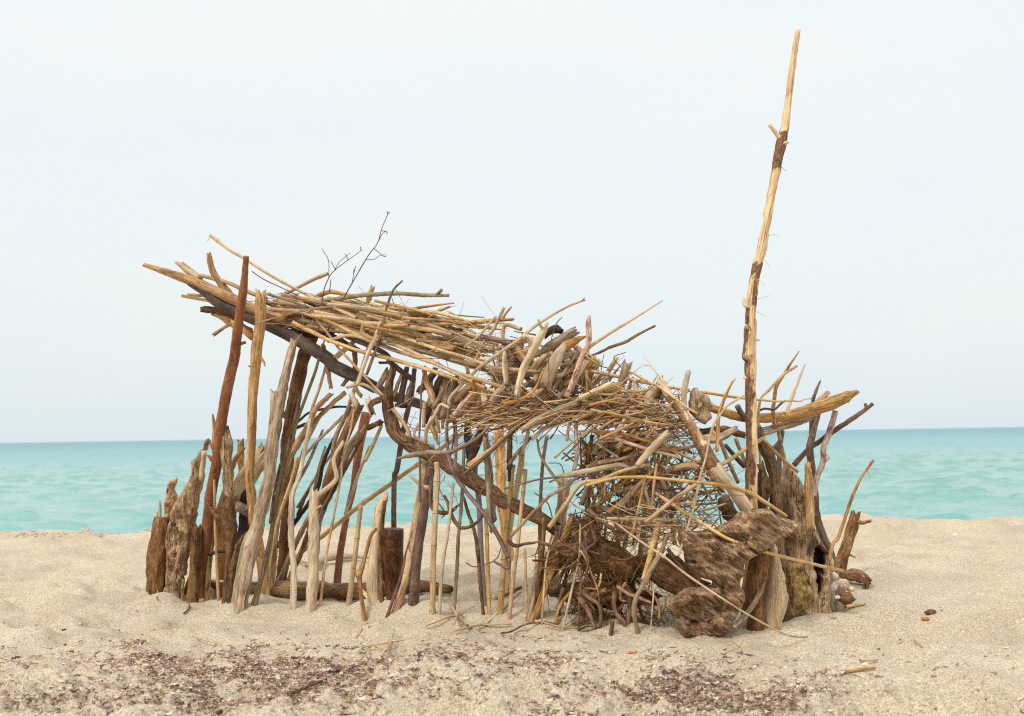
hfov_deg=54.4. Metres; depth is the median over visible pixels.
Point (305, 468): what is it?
gable stick
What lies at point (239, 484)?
driftwood log
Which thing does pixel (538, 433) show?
driftwood stick
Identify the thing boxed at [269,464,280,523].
gable stick
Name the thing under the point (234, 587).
cane
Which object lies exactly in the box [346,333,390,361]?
driftwood stick
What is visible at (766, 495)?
driftwood post
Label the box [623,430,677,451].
slope stick
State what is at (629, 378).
cane
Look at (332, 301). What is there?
roof cane
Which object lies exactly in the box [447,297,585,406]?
driftwood stick
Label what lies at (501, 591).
cane
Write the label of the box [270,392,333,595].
driftwood stick
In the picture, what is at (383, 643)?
reed straw
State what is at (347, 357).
driftwood stick
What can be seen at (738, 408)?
driftwood stick
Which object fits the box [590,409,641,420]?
slope stick
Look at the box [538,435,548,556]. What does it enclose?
driftwood stick
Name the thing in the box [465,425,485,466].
driftwood post
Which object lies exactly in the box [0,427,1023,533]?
sea
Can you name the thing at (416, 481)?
driftwood stick
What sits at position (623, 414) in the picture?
shelf cane
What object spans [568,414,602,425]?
slope stick
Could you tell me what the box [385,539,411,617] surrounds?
twig
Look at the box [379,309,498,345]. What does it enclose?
roof cane
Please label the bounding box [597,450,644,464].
thicket stick
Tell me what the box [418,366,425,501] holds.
driftwood stick
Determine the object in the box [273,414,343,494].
gable stick
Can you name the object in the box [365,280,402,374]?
driftwood stick
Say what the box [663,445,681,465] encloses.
thicket stick
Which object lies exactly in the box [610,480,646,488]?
thicket stick
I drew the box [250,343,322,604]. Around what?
dry stem
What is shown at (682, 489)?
thicket stick
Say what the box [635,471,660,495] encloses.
thicket stick
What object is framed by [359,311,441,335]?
roof cane
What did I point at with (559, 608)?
driftwood stick
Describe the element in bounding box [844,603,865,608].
driftwood stick
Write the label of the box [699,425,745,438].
driftwood log
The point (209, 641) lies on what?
reed straw
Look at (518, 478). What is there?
cane
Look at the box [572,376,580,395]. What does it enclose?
driftwood stick
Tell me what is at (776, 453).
driftwood stick
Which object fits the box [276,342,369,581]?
driftwood stick
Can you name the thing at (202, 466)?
driftwood stick
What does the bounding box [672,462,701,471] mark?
driftwood log
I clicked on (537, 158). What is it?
sky
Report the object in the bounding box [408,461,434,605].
driftwood post
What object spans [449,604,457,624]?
cane
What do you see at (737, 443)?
driftwood stick
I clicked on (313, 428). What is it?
gable stick
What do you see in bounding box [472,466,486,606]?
stick
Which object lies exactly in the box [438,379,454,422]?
driftwood stick
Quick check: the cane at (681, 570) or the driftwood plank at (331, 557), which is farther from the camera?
the driftwood plank at (331, 557)
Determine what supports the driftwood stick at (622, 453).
on the thicket stick at (594, 452)
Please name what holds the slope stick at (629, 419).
on the brushwood at (551, 421)
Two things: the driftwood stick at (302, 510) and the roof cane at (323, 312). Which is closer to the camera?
the roof cane at (323, 312)
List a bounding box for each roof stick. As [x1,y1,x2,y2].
[266,300,280,307]
[296,294,320,306]
[306,324,341,332]
[322,305,359,313]
[339,300,377,314]
[345,311,387,328]
[407,312,468,328]
[416,321,484,351]
[416,326,462,333]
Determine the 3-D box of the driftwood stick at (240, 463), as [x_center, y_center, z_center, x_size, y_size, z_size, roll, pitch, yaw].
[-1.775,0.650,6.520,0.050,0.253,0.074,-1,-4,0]
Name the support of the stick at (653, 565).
on the sand
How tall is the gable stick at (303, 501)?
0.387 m
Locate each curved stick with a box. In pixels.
[299,405,345,421]
[445,410,510,569]
[503,371,543,404]
[534,492,559,539]
[732,547,771,628]
[760,402,783,410]
[771,351,799,464]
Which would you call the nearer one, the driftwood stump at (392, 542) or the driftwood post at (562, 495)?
the driftwood stump at (392, 542)
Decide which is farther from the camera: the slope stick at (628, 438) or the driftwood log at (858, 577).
the driftwood log at (858, 577)
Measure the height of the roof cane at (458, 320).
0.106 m
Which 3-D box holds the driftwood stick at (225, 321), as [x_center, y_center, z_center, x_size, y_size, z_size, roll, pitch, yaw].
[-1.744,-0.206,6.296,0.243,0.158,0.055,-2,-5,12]
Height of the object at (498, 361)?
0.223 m
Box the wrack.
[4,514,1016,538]
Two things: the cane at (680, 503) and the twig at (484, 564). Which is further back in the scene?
the twig at (484, 564)
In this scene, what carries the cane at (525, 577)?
on the sand
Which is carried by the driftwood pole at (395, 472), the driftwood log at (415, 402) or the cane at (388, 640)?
the driftwood log at (415, 402)
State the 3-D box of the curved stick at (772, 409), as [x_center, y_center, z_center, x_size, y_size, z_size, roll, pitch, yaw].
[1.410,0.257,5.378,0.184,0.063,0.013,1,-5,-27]
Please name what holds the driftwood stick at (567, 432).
on the brushwood at (551, 421)
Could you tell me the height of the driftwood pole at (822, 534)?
1.248 m
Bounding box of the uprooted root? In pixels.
[507,480,711,636]
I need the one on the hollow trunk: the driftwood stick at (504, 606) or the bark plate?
the bark plate
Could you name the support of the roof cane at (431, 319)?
on the brushwood at (551, 421)
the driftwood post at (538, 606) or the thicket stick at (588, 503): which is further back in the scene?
the thicket stick at (588, 503)
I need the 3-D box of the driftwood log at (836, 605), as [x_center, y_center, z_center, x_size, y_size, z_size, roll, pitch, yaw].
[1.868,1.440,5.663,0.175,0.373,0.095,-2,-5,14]
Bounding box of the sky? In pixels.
[0,0,1023,442]
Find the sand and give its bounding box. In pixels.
[0,513,1023,715]
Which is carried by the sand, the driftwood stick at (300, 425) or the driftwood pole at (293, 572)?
the driftwood pole at (293, 572)
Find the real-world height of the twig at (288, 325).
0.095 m
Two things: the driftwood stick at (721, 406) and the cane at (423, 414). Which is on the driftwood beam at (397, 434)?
the cane at (423, 414)
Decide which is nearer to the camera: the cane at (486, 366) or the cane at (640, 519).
the cane at (640, 519)
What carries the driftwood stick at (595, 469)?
on the cane at (555, 518)
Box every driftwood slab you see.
[665,508,797,637]
[718,495,737,520]
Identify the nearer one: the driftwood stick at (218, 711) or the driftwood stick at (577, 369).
the driftwood stick at (218, 711)
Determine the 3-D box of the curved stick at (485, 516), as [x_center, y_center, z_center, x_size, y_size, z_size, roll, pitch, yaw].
[-0.198,0.691,5.304,0.416,0.844,0.077,-4,-5,34]
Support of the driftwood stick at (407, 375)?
in the brushwood at (551, 421)
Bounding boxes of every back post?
[583,453,596,520]
[622,500,631,548]
[637,500,646,554]
[660,458,676,544]
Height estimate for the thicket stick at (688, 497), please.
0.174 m
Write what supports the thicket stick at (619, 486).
in the brushwood at (551, 421)
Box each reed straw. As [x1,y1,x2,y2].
[197,638,221,644]
[365,639,403,646]
[543,622,576,628]
[859,659,877,661]
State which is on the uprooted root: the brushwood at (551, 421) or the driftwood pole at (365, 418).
the brushwood at (551, 421)
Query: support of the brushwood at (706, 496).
on the brushwood at (551, 421)
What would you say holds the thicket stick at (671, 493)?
in the brushwood at (551, 421)
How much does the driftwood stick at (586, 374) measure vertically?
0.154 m
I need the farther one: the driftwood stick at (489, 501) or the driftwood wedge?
the driftwood stick at (489, 501)
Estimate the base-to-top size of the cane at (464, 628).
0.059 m
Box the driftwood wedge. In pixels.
[765,544,788,628]
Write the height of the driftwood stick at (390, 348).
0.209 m
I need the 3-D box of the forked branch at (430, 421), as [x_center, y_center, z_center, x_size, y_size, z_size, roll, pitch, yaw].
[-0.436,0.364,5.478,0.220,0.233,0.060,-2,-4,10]
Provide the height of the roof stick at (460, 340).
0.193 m
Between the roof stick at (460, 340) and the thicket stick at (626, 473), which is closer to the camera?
the thicket stick at (626, 473)
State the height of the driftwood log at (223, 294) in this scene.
0.433 m
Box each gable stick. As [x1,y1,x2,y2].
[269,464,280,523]
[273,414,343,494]
[286,429,323,502]
[295,421,318,475]
[296,453,330,508]
[296,459,329,514]
[306,458,341,526]
[313,446,325,490]
[322,436,363,509]
[338,424,365,471]
[344,445,370,514]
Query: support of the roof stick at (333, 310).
in the brushwood at (551, 421)
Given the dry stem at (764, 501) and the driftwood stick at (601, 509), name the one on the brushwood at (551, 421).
the driftwood stick at (601, 509)
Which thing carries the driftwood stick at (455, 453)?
hanging from the brushwood at (551, 421)
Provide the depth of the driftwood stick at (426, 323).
5.70 m
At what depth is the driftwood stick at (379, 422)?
5.82 m
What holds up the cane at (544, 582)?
on the sand
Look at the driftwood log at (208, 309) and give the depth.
6.29 m
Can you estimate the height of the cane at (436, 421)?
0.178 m
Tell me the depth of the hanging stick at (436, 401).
5.53 m
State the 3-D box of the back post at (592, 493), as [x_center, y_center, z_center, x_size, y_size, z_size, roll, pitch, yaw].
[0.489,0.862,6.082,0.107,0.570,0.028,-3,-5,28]
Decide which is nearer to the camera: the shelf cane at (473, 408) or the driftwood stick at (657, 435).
the driftwood stick at (657, 435)
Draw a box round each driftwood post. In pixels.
[186,524,202,602]
[216,522,224,597]
[220,425,234,498]
[363,492,387,603]
[378,499,386,602]
[391,442,434,612]
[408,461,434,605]
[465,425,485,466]
[484,432,496,522]
[524,550,551,621]
[530,512,575,621]
[546,478,571,586]
[639,522,649,583]
[741,560,748,613]
[747,548,770,630]
[757,460,770,508]
[757,470,762,507]
[769,490,773,512]
[804,462,814,531]
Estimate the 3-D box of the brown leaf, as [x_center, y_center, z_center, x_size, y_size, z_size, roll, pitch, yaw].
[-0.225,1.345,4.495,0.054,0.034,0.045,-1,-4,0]
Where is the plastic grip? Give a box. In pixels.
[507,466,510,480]
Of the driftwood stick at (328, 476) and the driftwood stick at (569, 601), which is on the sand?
the driftwood stick at (328, 476)
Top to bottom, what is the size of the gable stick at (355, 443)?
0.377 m
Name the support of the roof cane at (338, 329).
in the brushwood at (551, 421)
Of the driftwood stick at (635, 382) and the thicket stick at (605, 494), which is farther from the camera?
the thicket stick at (605, 494)
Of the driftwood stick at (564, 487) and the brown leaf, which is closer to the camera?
the brown leaf
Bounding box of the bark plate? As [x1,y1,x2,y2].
[786,561,814,618]
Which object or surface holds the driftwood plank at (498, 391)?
on the brushwood at (551, 421)
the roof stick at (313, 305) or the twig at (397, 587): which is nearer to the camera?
the twig at (397, 587)
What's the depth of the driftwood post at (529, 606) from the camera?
5.32 m
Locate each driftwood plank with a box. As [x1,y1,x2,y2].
[164,438,210,598]
[245,289,267,594]
[304,553,368,566]
[480,389,487,410]
[486,384,509,408]
[494,426,513,560]
[535,326,579,356]
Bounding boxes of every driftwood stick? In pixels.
[158,499,161,516]
[164,477,177,520]
[174,261,202,279]
[184,579,187,594]
[198,451,206,480]
[204,446,245,601]
[206,252,232,292]
[207,549,224,556]
[212,324,229,336]
[212,414,214,443]
[215,709,222,714]
[219,314,253,332]
[227,531,247,603]
[230,316,252,339]
[236,488,248,569]
[237,438,243,470]
[252,271,307,307]
[255,305,493,351]
[269,306,334,334]
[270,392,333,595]
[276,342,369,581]
[277,406,351,547]
[285,399,363,581]
[292,329,359,351]
[297,422,305,428]
[302,391,346,442]
[309,310,382,394]
[309,367,325,437]
[315,289,350,296]
[315,289,449,301]
[318,430,361,573]
[319,409,354,606]
[323,344,332,389]
[333,341,354,358]
[340,378,349,386]
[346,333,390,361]
[346,383,381,395]
[348,391,360,410]
[352,351,357,367]
[353,381,362,397]
[355,527,376,620]
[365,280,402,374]
[365,396,375,417]
[366,284,375,302]
[366,419,384,430]
[371,340,441,364]
[376,367,388,389]
[386,360,415,382]
[389,302,453,310]
[391,327,429,338]
[392,373,403,398]
[392,409,411,439]
[395,403,408,407]
[397,366,408,405]
[404,381,414,403]
[409,475,428,489]
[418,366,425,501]
[422,370,435,405]
[425,613,463,625]
[426,375,443,423]
[429,374,450,428]
[429,422,438,444]
[432,306,514,326]
[437,306,450,310]
[437,482,454,614]
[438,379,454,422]
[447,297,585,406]
[452,377,482,403]
[452,412,457,471]
[452,448,464,610]
[463,315,496,348]
[463,497,484,614]
[465,365,469,373]
[475,306,505,359]
[482,435,492,532]
[484,591,520,623]
[491,586,521,599]
[500,411,546,425]
[502,351,507,385]
[502,353,508,385]
[506,426,513,469]
[507,436,530,465]
[509,496,549,537]
[511,348,522,362]
[521,430,529,454]
[529,353,549,377]
[531,420,567,440]
[531,517,546,615]
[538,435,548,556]
[547,475,579,496]
[553,591,569,627]
[557,462,630,477]
[557,568,570,615]
[560,335,585,351]
[561,524,581,629]
[564,315,591,397]
[564,349,579,359]
[565,419,571,440]
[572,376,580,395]
[572,421,578,470]
[576,430,700,462]
[579,443,609,505]
[584,325,655,358]
[585,370,588,399]
[586,434,593,464]
[590,506,627,515]
[606,357,618,372]
[612,441,640,463]
[613,409,628,437]
[617,479,646,507]
[632,378,642,405]
[643,416,669,448]
[643,483,696,524]
[650,589,654,631]
[651,463,657,510]
[654,444,694,454]
[673,461,702,476]
[678,406,725,555]
[681,370,690,410]
[712,429,739,483]
[715,378,735,452]
[724,443,745,467]
[734,437,744,462]
[735,404,744,420]
[757,365,797,487]
[762,437,798,472]
[777,431,784,476]
[780,364,805,431]
[809,380,820,432]
[814,391,829,401]
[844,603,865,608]
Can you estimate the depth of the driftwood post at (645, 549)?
6.59 m
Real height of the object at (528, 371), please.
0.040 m
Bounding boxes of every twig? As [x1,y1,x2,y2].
[259,318,313,326]
[288,679,326,694]
[317,247,362,331]
[320,211,389,352]
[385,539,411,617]
[444,312,482,317]
[451,422,454,454]
[462,371,570,476]
[466,547,501,566]
[500,621,560,633]
[503,463,600,489]
[548,317,561,383]
[643,355,667,383]
[814,667,875,673]
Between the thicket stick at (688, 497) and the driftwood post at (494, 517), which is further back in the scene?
the driftwood post at (494, 517)
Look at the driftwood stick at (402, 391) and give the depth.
5.76 m
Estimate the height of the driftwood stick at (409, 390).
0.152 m
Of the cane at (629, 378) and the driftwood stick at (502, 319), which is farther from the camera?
the driftwood stick at (502, 319)
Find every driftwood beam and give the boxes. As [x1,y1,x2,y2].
[187,284,376,392]
[368,362,560,534]
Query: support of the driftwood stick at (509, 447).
on the brushwood at (551, 421)
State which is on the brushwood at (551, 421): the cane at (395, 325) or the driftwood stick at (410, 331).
the cane at (395, 325)
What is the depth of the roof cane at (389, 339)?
5.66 m
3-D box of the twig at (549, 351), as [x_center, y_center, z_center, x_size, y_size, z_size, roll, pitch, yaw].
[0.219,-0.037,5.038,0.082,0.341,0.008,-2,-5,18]
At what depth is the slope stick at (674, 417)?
5.15 m
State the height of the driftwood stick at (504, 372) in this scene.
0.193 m
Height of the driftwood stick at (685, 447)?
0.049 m
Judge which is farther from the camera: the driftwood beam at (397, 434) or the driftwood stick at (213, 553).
the driftwood stick at (213, 553)
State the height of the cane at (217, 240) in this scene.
0.503 m
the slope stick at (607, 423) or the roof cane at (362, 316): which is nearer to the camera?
the slope stick at (607, 423)
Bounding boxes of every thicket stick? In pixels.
[579,433,583,480]
[579,442,614,469]
[581,441,601,498]
[585,456,611,467]
[587,486,590,512]
[587,489,626,496]
[591,444,624,505]
[591,449,637,460]
[591,468,640,506]
[595,442,618,457]
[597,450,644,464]
[598,429,639,465]
[601,504,644,515]
[606,469,653,514]
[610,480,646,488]
[612,463,677,492]
[614,459,629,471]
[622,457,639,475]
[623,444,650,468]
[629,486,659,517]
[630,462,645,512]
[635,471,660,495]
[637,444,689,452]
[643,430,651,493]
[644,447,659,499]
[647,473,672,485]
[651,458,674,483]
[654,472,661,509]
[658,488,717,515]
[660,468,674,502]
[660,480,672,507]
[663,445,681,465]
[669,488,703,491]
[673,433,692,453]
[673,471,682,515]
[683,474,695,492]
[683,501,717,506]
[689,469,707,512]
[694,471,712,499]
[698,503,726,511]
[701,466,724,493]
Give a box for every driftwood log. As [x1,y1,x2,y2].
[142,263,289,324]
[200,306,233,317]
[211,313,233,320]
[211,580,452,599]
[233,442,265,513]
[235,500,247,516]
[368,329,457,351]
[374,386,426,408]
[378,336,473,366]
[480,334,512,344]
[509,374,525,391]
[514,345,531,365]
[518,400,579,432]
[538,342,566,391]
[545,324,563,338]
[577,382,612,400]
[634,430,670,468]
[643,381,659,408]
[656,376,752,510]
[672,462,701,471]
[689,426,738,443]
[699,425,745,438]
[710,389,859,422]
[762,415,818,435]
[830,590,844,612]
[839,569,872,589]
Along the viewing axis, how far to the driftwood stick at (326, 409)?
6.16 m
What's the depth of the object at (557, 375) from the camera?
5.23 m
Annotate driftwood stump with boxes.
[145,517,168,594]
[381,527,403,599]
[618,359,632,393]
[653,383,662,405]
[836,510,871,574]
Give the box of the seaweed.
[0,599,1023,715]
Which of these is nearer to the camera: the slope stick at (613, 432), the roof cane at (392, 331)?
the slope stick at (613, 432)
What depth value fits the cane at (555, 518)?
5.02 m
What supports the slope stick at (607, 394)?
on the brushwood at (551, 421)
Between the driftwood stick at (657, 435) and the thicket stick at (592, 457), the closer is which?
the driftwood stick at (657, 435)
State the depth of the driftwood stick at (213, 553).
6.36 m
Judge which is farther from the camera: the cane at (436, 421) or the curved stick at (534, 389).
the cane at (436, 421)
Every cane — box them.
[180,578,184,600]
[181,294,207,301]
[187,293,202,296]
[200,274,267,300]
[207,234,314,297]
[213,479,219,600]
[231,531,246,602]
[266,293,319,309]
[266,306,358,324]
[266,307,309,311]
[266,457,298,594]
[268,301,323,309]
[272,299,350,327]
[274,294,320,305]
[280,310,332,315]
[281,293,406,312]
[284,272,327,292]
[291,320,495,391]
[294,309,359,331]
[295,431,463,556]
[298,295,404,311]
[299,318,334,329]
[310,313,411,325]
[314,310,379,331]
[314,313,361,335]
[321,322,359,327]
[327,296,394,307]
[327,302,436,322]
[327,334,485,388]
[330,300,379,313]
[332,307,357,318]
[335,326,368,334]
[338,303,379,312]
[341,308,382,314]
[346,505,362,605]
[354,298,384,308]
[356,313,436,339]
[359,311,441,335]
[360,321,511,390]
[363,324,484,356]
[364,425,382,461]
[366,314,458,346]
[374,299,475,333]
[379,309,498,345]
[380,315,492,327]
[381,636,390,657]
[383,323,409,327]
[383,331,484,365]
[385,631,394,651]
[386,337,508,376]
[398,325,453,335]
[400,334,498,346]
[401,316,490,328]
[406,309,474,322]
[416,338,463,345]
[422,402,426,426]
[429,462,439,614]
[430,402,440,432]
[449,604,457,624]
[449,607,468,625]
[450,358,518,371]
[452,623,511,631]
[455,350,483,361]
[460,325,500,329]
[466,438,508,467]
[471,402,522,409]
[484,410,533,419]
[484,509,490,614]
[497,465,515,614]
[501,323,521,348]
[505,451,524,597]
[507,469,527,619]
[523,548,527,613]
[528,403,561,404]
[536,439,560,484]
[541,536,553,625]
[544,397,576,402]
[547,462,651,528]
[554,412,620,457]
[564,410,669,418]
[567,368,689,391]
[578,346,603,364]
[579,349,601,366]
[589,300,662,348]
[604,410,647,417]
[606,517,676,521]
[608,399,635,403]
[615,522,807,637]
[628,370,698,413]
[632,479,645,532]
[641,522,660,579]
[644,485,650,510]
[655,492,844,572]
[670,502,692,505]
[701,391,811,401]
[706,395,744,444]
[721,436,765,465]
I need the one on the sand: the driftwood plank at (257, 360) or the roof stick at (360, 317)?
the driftwood plank at (257, 360)
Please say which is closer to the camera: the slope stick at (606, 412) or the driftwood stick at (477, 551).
the slope stick at (606, 412)
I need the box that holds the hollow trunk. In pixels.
[780,464,834,615]
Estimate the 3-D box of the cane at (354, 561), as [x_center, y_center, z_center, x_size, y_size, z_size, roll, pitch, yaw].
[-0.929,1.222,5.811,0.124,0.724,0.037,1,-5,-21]
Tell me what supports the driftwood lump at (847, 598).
on the sand
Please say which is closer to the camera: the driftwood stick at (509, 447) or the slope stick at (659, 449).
the slope stick at (659, 449)
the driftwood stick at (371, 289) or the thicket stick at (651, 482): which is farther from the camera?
the driftwood stick at (371, 289)
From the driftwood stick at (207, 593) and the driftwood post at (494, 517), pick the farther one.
the driftwood stick at (207, 593)
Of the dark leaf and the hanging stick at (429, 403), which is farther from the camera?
the hanging stick at (429, 403)
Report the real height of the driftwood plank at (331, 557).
0.073 m
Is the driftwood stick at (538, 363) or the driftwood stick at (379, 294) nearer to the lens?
the driftwood stick at (538, 363)
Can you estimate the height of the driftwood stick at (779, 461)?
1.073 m
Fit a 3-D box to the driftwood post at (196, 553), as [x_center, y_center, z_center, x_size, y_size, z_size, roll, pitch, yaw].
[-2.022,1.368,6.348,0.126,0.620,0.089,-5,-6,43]
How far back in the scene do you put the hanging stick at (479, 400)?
5.50 m
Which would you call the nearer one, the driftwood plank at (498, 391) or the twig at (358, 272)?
the driftwood plank at (498, 391)
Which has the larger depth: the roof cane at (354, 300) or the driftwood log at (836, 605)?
the roof cane at (354, 300)
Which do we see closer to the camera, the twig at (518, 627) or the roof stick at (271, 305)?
the twig at (518, 627)
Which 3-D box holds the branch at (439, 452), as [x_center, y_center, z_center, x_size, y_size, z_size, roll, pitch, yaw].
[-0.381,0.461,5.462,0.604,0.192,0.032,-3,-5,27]
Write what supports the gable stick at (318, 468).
on the driftwood stick at (302, 510)
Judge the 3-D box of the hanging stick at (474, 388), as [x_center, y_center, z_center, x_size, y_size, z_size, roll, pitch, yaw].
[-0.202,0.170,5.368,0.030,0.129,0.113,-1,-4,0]
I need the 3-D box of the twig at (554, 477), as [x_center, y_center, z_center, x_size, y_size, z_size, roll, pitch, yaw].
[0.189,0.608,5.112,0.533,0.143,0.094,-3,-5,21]
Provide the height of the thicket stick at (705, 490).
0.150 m
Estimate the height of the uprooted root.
0.898 m
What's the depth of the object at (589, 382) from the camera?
5.02 m
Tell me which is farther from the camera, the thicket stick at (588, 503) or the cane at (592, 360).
the thicket stick at (588, 503)
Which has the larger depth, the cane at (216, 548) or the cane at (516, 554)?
the cane at (216, 548)
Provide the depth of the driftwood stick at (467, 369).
5.53 m
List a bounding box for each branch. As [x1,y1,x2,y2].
[207,494,238,602]
[304,440,344,611]
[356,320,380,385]
[397,425,490,459]
[413,403,450,444]
[428,469,482,529]
[514,319,548,397]
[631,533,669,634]
[757,425,787,621]
[792,402,873,466]
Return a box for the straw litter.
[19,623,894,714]
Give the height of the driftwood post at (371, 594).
0.848 m
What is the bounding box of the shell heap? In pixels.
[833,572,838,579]
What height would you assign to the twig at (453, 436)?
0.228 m
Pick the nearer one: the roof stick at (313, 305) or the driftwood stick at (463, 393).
the driftwood stick at (463, 393)
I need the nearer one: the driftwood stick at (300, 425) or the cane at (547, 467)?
the cane at (547, 467)
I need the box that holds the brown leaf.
[457,652,465,658]
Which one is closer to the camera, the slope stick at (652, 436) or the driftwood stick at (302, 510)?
the slope stick at (652, 436)
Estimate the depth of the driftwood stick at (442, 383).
5.64 m
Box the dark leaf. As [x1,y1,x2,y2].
[924,609,935,614]
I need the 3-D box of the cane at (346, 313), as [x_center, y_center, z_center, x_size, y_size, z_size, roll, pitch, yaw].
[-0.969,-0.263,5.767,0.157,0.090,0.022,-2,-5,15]
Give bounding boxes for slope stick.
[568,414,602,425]
[572,396,614,419]
[577,399,640,407]
[578,420,628,423]
[588,396,621,406]
[589,396,658,420]
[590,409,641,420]
[594,393,630,396]
[598,422,633,440]
[598,434,687,442]
[599,414,622,428]
[603,423,690,443]
[603,431,649,439]
[607,409,642,423]
[613,384,673,409]
[613,418,666,424]
[615,437,676,457]
[616,435,641,453]
[617,424,639,449]
[620,388,647,392]
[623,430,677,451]
[625,388,680,421]
[644,420,665,424]
[654,439,687,451]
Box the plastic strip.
[464,423,471,458]
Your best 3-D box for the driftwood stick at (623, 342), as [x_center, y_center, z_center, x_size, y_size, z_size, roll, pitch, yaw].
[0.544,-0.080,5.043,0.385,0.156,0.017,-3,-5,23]
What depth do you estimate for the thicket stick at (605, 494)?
5.21 m
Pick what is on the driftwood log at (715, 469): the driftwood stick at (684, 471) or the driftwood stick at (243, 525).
the driftwood stick at (684, 471)
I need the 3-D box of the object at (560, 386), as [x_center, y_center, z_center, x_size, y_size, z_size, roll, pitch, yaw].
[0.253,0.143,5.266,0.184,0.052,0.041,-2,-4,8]
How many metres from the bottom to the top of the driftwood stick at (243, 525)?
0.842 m
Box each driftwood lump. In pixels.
[830,582,838,590]
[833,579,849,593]
[839,592,855,604]
[847,586,854,591]
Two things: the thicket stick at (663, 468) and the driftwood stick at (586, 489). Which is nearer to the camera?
the driftwood stick at (586, 489)
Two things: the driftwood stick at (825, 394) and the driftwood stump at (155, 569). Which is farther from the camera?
the driftwood stump at (155, 569)
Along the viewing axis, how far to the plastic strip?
5.67 m
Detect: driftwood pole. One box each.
[199,256,248,598]
[233,333,301,614]
[276,339,317,580]
[287,418,311,609]
[333,412,369,582]
[391,368,416,526]
[742,29,800,565]
[806,414,839,579]
[813,410,837,495]
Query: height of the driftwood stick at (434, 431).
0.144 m
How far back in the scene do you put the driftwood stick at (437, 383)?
5.71 m
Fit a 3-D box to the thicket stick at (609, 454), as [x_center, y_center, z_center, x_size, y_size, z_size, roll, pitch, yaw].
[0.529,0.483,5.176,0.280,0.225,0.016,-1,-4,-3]
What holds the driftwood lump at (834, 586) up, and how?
on the sand
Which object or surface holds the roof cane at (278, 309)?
in the brushwood at (551, 421)
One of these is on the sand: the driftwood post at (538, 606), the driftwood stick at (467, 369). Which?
the driftwood post at (538, 606)
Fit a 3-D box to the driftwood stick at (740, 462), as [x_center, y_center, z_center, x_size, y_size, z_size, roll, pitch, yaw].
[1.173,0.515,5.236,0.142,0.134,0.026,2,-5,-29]
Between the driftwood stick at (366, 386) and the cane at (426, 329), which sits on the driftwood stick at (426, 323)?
the cane at (426, 329)
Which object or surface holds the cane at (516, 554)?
on the sand
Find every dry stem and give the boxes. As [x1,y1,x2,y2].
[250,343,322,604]
[254,395,301,605]
[584,475,787,517]
[829,459,873,556]
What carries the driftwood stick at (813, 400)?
on the driftwood pole at (822, 534)
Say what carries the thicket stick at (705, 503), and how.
in the brushwood at (706, 496)
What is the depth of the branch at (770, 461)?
5.10 m
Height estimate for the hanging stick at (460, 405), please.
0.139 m
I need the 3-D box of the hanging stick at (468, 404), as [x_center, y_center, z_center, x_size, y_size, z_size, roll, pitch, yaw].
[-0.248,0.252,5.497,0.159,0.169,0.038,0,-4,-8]
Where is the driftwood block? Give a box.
[688,387,711,423]
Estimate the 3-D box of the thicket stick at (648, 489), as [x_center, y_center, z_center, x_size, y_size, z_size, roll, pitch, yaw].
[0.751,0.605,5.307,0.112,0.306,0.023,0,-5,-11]
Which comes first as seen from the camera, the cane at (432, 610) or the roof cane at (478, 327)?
the cane at (432, 610)
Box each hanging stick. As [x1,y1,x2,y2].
[416,373,436,393]
[428,383,432,408]
[431,380,446,409]
[441,381,448,402]
[449,402,459,417]
[452,393,471,416]
[456,389,479,417]
[472,377,477,400]
[476,383,484,414]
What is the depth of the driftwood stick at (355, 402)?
5.75 m
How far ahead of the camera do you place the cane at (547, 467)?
5.40 m
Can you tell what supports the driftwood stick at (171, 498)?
on the sand
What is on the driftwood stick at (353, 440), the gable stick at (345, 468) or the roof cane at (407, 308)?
the gable stick at (345, 468)
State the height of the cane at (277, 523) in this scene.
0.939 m
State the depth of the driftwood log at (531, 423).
5.07 m
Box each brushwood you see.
[235,288,744,561]
[484,331,733,536]
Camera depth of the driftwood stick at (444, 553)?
5.33 m
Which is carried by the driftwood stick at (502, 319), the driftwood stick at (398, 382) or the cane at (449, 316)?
the cane at (449, 316)

